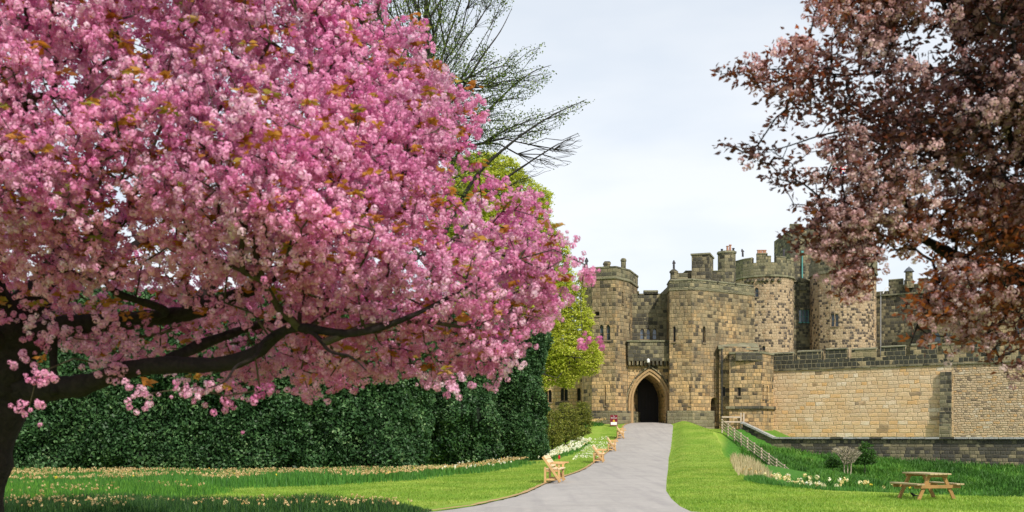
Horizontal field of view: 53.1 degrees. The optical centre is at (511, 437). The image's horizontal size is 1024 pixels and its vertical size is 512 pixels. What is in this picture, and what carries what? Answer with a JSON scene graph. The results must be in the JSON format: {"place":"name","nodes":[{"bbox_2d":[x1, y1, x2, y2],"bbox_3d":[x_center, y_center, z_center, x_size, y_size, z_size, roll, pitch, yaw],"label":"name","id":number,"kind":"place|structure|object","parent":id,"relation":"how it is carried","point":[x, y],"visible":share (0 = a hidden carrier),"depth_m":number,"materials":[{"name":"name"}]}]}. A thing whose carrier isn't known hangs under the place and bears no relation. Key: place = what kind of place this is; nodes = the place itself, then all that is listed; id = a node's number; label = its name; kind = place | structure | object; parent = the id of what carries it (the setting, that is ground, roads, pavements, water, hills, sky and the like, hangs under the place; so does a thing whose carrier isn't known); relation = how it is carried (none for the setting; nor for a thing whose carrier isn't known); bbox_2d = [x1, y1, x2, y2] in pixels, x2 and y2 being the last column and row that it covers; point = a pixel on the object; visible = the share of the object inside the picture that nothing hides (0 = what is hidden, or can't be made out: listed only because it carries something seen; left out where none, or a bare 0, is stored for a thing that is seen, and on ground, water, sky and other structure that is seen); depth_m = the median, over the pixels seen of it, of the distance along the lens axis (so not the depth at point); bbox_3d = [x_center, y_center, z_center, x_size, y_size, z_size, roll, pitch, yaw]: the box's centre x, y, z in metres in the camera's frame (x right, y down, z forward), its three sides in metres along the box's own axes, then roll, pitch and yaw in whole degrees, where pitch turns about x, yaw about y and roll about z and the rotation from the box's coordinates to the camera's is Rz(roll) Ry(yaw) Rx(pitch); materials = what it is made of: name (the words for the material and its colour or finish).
{"place":"outdoors","nodes":[
{"label":"outdoors","id":0,"kind":"place"},
{"bbox_2d":[0,0,1023,352],"label":"sky","id":1,"kind":"structure","parent":0,"point":[647,186],"materials":[{"name":"white"}]},
{"bbox_2d":[434,422,690,511],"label":"path","id":2,"kind":"structure","parent":0,"point":[629,474],"depth_m":34.36,"materials":[{"name":"grey asphalt"}]},
{"bbox_2d":[431,423,627,509],"bbox_3d":[1.238,0.107,53.656,19.090,3.085,94.587,0,0,24],"label":"path edge","id":3,"kind":"object","parent":2,"relation":"attached to","point":[538,485],"visible":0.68,"depth_m":32.92,"materials":[{"name":"stone"}]},
{"bbox_2d":[542,455,568,482],"bbox_3d":[1.612,1.158,37.818,0.835,0.968,1.589,0,0,9],"label":"garden bench","id":4,"kind":"object","parent":2,"relation":"on","point":[549,462],"visible":1,"depth_m":37.13,"materials":[{"name":"beige wood"}]},
{"bbox_2d":[592,445,606,461],"bbox_3d":[5.087,0.945,59.465,0.835,0.968,1.589,0,2,7],"label":"garden bench","id":5,"kind":"object","parent":2,"relation":"on","point":[599,454],"visible":1,"depth_m":58.76,"materials":[{"name":"brown wood"}]},
{"bbox_2d":[607,437,617,450],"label":"garden bench","id":6,"kind":"object","parent":2,"relation":"on","point":[610,443],"visible":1,"depth_m":74.13,"materials":[{"name":"brown wood"}]},
{"bbox_2d":[616,426,625,437],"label":"garden bench","id":7,"kind":"object","parent":2,"relation":"on","point":[621,432],"visible":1,"depth_m":86.94,"materials":[{"name":"brown wood"}]},
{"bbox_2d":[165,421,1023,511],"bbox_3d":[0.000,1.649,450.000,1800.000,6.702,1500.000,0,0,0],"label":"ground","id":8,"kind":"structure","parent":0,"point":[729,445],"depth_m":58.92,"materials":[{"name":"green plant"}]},
{"bbox_2d":[4,476,236,499],"bbox_3d":[-16.134,1.469,31.215,15.760,0.512,14.476,0,0,0],"label":"flower bed","id":9,"kind":"object","parent":8,"relation":"on","point":[46,488],"visible":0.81,"depth_m":29.55,"materials":[{"name":"green plant"}]},
{"bbox_2d":[4,490,432,511],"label":"flower bed","id":10,"kind":"object","parent":8,"relation":"on","point":[132,502],"visible":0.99,"depth_m":22.32,"materials":[{"name":"green plant"}]},
{"bbox_2d":[11,286,442,473],"bbox_3d":[-16.930,-2.375,46.706,27.730,8.550,7.845,0,0,-7],"label":"hedge","id":11,"kind":"object","parent":8,"relation":"on","point":[380,424],"visible":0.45,"depth_m":44.13,"materials":[{"name":"green plant"}]},
{"bbox_2d":[8,456,541,488],"bbox_3d":[-7.871,1.384,44.111,33.106,0.667,16.840,0,0,-31],"label":"flower bed","id":12,"kind":"object","parent":8,"relation":"on","point":[262,477],"visible":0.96,"depth_m":38.61,"materials":[{"name":"green plant"}]},
{"bbox_2d":[0,0,604,511],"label":"cherry tree","id":13,"kind":"object","parent":8,"relation":"on","point":[314,248],"visible":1,"depth_m":9.66,"materials":[{"name":"pink plant"}]},
{"bbox_2d":[288,0,594,293],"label":"beech tree","id":14,"kind":"object","parent":8,"relation":"on","point":[428,14],"visible":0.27,"depth_m":64.59,"materials":[{"name":"grey plant"}]},
{"bbox_2d":[422,312,505,464],"bbox_3d":[-3.348,-2.538,58.081,6.305,8.716,7.444,0,0,0],"label":"hedge","id":15,"kind":"object","parent":8,"relation":"on","point":[469,426],"visible":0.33,"depth_m":55.52,"materials":[{"name":"green plant"}]},
{"bbox_2d":[438,150,605,392],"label":"beech tree","id":16,"kind":"object","parent":8,"relation":"on","point":[561,358],"visible":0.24,"depth_m":87.14,"materials":[{"name":"green plant"}]},
{"bbox_2d":[494,317,553,460],"bbox_3d":[-0.182,-2.754,62.820,5.623,9.008,5.411,0,0,0],"label":"hedge","id":17,"kind":"object","parent":8,"relation":"on","point":[522,407],"visible":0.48,"depth_m":61.00,"materials":[{"name":"green plant"}]},
{"bbox_2d":[543,408,565,449],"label":"shrub","id":18,"kind":"object","parent":8,"relation":"on","point":[554,432],"visible":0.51,"depth_m":75.68,"materials":[{"name":"green plant"}]},
{"bbox_2d":[542,363,581,422],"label":"wall","id":19,"kind":"structure","parent":8,"relation":"on","point":[557,396],"depth_m":105.41,"materials":[{"name":"beige stone"}]},
{"bbox_2d":[548,390,552,403],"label":"window","id":20,"kind":"structure","parent":19,"relation":"in","point":[549,392],"depth_m":105.78,"materials":[{"name":"glass"}]},
{"bbox_2d":[560,388,563,401],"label":"window","id":21,"kind":"structure","parent":19,"relation":"in","point":[562,389],"depth_m":105.62,"materials":[{"name":"glass"}]},
{"bbox_2d":[563,388,568,401],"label":"window","id":22,"kind":"structure","parent":19,"relation":"in","point":[566,390],"depth_m":105.57,"materials":[{"name":"glass"}]},
{"bbox_2d":[576,388,581,401],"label":"window","id":23,"kind":"structure","parent":19,"relation":"in","point":[578,390],"depth_m":105.36,"materials":[{"name":"glass"}]},
{"bbox_2d":[553,403,581,445],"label":"shrub","id":24,"kind":"object","parent":8,"relation":"on","point":[569,430],"visible":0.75,"depth_m":79.62,"materials":[{"name":"green plant"}]},
{"bbox_2d":[544,437,591,459],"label":"flower bed","id":25,"kind":"object","parent":8,"relation":"on","point":[562,451],"visible":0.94,"depth_m":71.87,"materials":[{"name":"white plant"}]},
{"bbox_2d":[573,401,593,439],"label":"shrub","id":26,"kind":"object","parent":8,"relation":"on","point":[584,414],"visible":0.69,"depth_m":85.73,"materials":[{"name":"green plant"}]},
{"bbox_2d":[573,436,607,458],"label":"daisies","id":27,"kind":"object","parent":8,"relation":"on","point":[592,451],"visible":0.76,"depth_m":76.12,"materials":[{"name":"white plant"}]},
{"bbox_2d":[581,417,605,427],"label":"flower bed","id":28,"kind":"object","parent":8,"relation":"on","point":[596,423],"visible":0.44,"depth_m":97.22,"materials":[{"name":"beige plant"}]},
{"bbox_2d":[610,415,616,426],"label":"notice sign","id":29,"kind":"object","parent":8,"relation":"on","point":[613,420],"visible":1,"depth_m":96.47,"materials":[{"name":"red paint"}]},
{"bbox_2d":[581,252,754,428],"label":"gatehouse","id":30,"kind":"object","parent":8,"relation":"on","point":[661,359],"visible":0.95,"depth_m":99.54,"materials":[{"name":"stone"}]},
{"bbox_2d":[600,325,602,340],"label":"window","id":31,"kind":"structure","parent":30,"relation":"in","point":[601,327],"depth_m":99.15,"materials":[{"name":"glass"}]},
{"bbox_2d":[605,325,610,341],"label":"window","id":32,"kind":"structure","parent":30,"relation":"in","point":[608,327],"depth_m":98.96,"materials":[{"name":"glass"}]},
{"bbox_2d":[639,329,644,339],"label":"window","id":33,"kind":"structure","parent":30,"relation":"in","point":[641,330],"depth_m":102.15,"materials":[{"name":"glass"}]},
{"bbox_2d":[638,378,657,422],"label":"gate door","id":34,"kind":"structure","parent":30,"relation":"in","point":[647,394],"depth_m":105.01,"materials":[{"name":"black wood"}]},
{"bbox_2d":[645,329,651,339],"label":"window","id":35,"kind":"structure","parent":30,"relation":"in","point":[648,330],"depth_m":102.15,"materials":[{"name":"glass"}]},
{"bbox_2d":[652,329,657,339],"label":"window","id":36,"kind":"structure","parent":30,"relation":"in","point":[654,330],"depth_m":102.15,"materials":[{"name":"glass"}]},
{"bbox_2d":[672,326,675,342],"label":"window","id":37,"kind":"structure","parent":30,"relation":"in","point":[674,328],"depth_m":99.03,"materials":[{"name":"glass"}]},
{"bbox_2d":[717,244,736,282],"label":"chimney turret","id":38,"kind":"object","parent":30,"relation":"attached to","point":[727,261],"visible":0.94,"depth_m":116.16,"materials":[{"name":"stone"}]},
{"bbox_2d":[722,413,744,428],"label":"wooden fence","id":39,"kind":"object","parent":8,"relation":"on","point":[740,416],"visible":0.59,"depth_m":97.05,"materials":[{"name":"beige wood"}]},
{"bbox_2d":[718,343,775,430],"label":"gatehouse annex","id":40,"kind":"object","parent":8,"relation":"on","point":[746,378],"visible":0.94,"depth_m":97.85,"materials":[{"name":"stone"}]},
{"bbox_2d":[721,419,788,468],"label":"wooden fence","id":41,"kind":"object","parent":8,"relation":"on","point":[753,445],"visible":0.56,"depth_m":88.70,"materials":[{"name":"beige wood"}]},
{"bbox_2d":[736,250,794,352],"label":"round tower","id":42,"kind":"structure","parent":8,"relation":"on","point":[769,280],"depth_m":125.20,"materials":[{"name":"stone"}]},
{"bbox_2d":[755,288,758,297],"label":"window","id":43,"kind":"structure","parent":42,"relation":"in","point":[756,289],"depth_m":125.58,"materials":[{"name":"glass"}]},
{"bbox_2d":[794,277,809,360],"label":"recessed range","id":44,"kind":"structure","parent":8,"relation":"on","point":[801,313],"depth_m":130.50,"materials":[{"name":"stone"}]},
{"bbox_2d":[798,310,801,322],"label":"window","id":45,"kind":"structure","parent":44,"relation":"in","point":[800,311],"depth_m":130.75,"materials":[{"name":"grey glass"}]},
{"bbox_2d":[802,310,806,322],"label":"window","id":46,"kind":"structure","parent":44,"relation":"in","point":[803,311],"depth_m":130.75,"materials":[{"name":"grey glass"}]},
{"bbox_2d":[806,310,809,322],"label":"window","id":47,"kind":"structure","parent":44,"relation":"in","point":[807,311],"depth_m":130.75,"materials":[{"name":"grey glass"}]},
{"bbox_2d":[743,466,868,491],"bbox_3d":[9.752,1.622,36.416,2.318,0.958,9.248,0,0,-5],"label":"flower bed","id":48,"kind":"object","parent":8,"relation":"on","point":[762,478],"visible":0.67,"depth_m":34.29,"materials":[{"name":"white plant"}]},
{"bbox_2d":[774,166,871,279],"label":"tall dark tower","id":49,"kind":"structure","parent":8,"relation":"on","point":[801,265],"depth_m":144.00,"materials":[{"name":"stone"}]},
{"bbox_2d":[832,165,846,173],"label":"union flag","id":50,"kind":"object","parent":49,"relation":"attached to","point":[843,171],"visible":0.16,"depth_m":145.94,"materials":[{"name":"fabric"}]},
{"bbox_2d":[823,455,843,470],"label":"shrub","id":51,"kind":"object","parent":8,"relation":"on","point":[834,462],"visible":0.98,"depth_m":77.75,"materials":[{"name":"green plant"}]},
{"bbox_2d":[808,251,877,358],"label":"broad round tower","id":52,"kind":"structure","parent":8,"relation":"on","point":[838,325],"depth_m":126.00,"materials":[{"name":"stone"}]},
{"bbox_2d":[830,314,834,327],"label":"window","id":53,"kind":"structure","parent":52,"relation":"in","point":[832,315],"depth_m":126.04,"materials":[{"name":"glass"}]},
{"bbox_2d":[834,314,838,327],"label":"window","id":54,"kind":"structure","parent":52,"relation":"in","point":[836,315],"depth_m":125.80,"materials":[{"name":"glass"}]},
{"bbox_2d":[832,446,861,474],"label":"bare shrub","id":55,"kind":"object","parent":8,"relation":"on","point":[844,454],"visible":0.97,"depth_m":75.75,"materials":[{"name":"beige plant"}]},
{"bbox_2d":[853,441,877,473],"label":"shrub","id":56,"kind":"object","parent":8,"relation":"on","point":[863,457],"visible":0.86,"depth_m":83.73,"materials":[{"name":"green plant"}]},
{"bbox_2d":[709,0,1023,390],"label":"purple cherry tree","id":57,"kind":"object","parent":8,"relation":"on","point":[1002,236],"visible":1,"depth_m":9.26,"materials":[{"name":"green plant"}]},
{"bbox_2d":[740,422,1023,466],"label":"retaining wall","id":58,"kind":"structure","parent":8,"relation":"on","point":[1002,450],"depth_m":88.08,"materials":[{"name":"stone"}]},
{"bbox_2d":[774,338,1023,436],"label":"curtain wall","id":59,"kind":"structure","parent":8,"relation":"on","point":[894,391],"depth_m":93.79,"materials":[{"name":"stone"}]},
{"bbox_2d":[876,267,935,356],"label":"range","id":60,"kind":"structure","parent":8,"relation":"on","point":[889,328],"depth_m":128.56,"materials":[{"name":"stone"}]},
{"bbox_2d":[890,472,963,500],"bbox_3d":[11.370,1.345,28.100,1.420,0.740,1.300,0,0,-12],"label":"picnic table","id":61,"kind":"object","parent":8,"relation":"on","point":[928,485],"visible":0.97,"depth_m":27.72,"materials":[{"name":"brown wood"}]},
{"bbox_2d":[869,484,1014,496],"bbox_3d":[12.797,1.649,30.411,4.414,0.532,0.698,0,0,38],"label":"flower bed","id":62,"kind":"object","parent":8,"relation":"on","point":[943,493],"visible":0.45,"depth_m":30.31,"materials":[{"name":"green plant"}]},
{"bbox_2d":[932,274,1023,354],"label":"chapel range","id":63,"kind":"structure","parent":8,"relation":"on","point":[1002,328],"depth_m":118.09,"materials":[{"name":"stone"}]},
{"bbox_2d":[933,332,940,346],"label":"window","id":64,"kind":"structure","parent":63,"relation":"in","point":[938,339],"depth_m":120.80,"materials":[{"name":"glass"}]},
{"bbox_2d":[729,452,772,478],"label":"dry grass","id":65,"kind":"structure","parent":0,"point":[739,463],"depth_m":48.06,"materials":[{"name":"beige plant"}]},
{"bbox_2d":[734,434,1023,496],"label":"rough grass","id":66,"kind":"structure","parent":0,"point":[971,480],"depth_m":82.48,"materials":[{"name":"green plant"}]}
]}

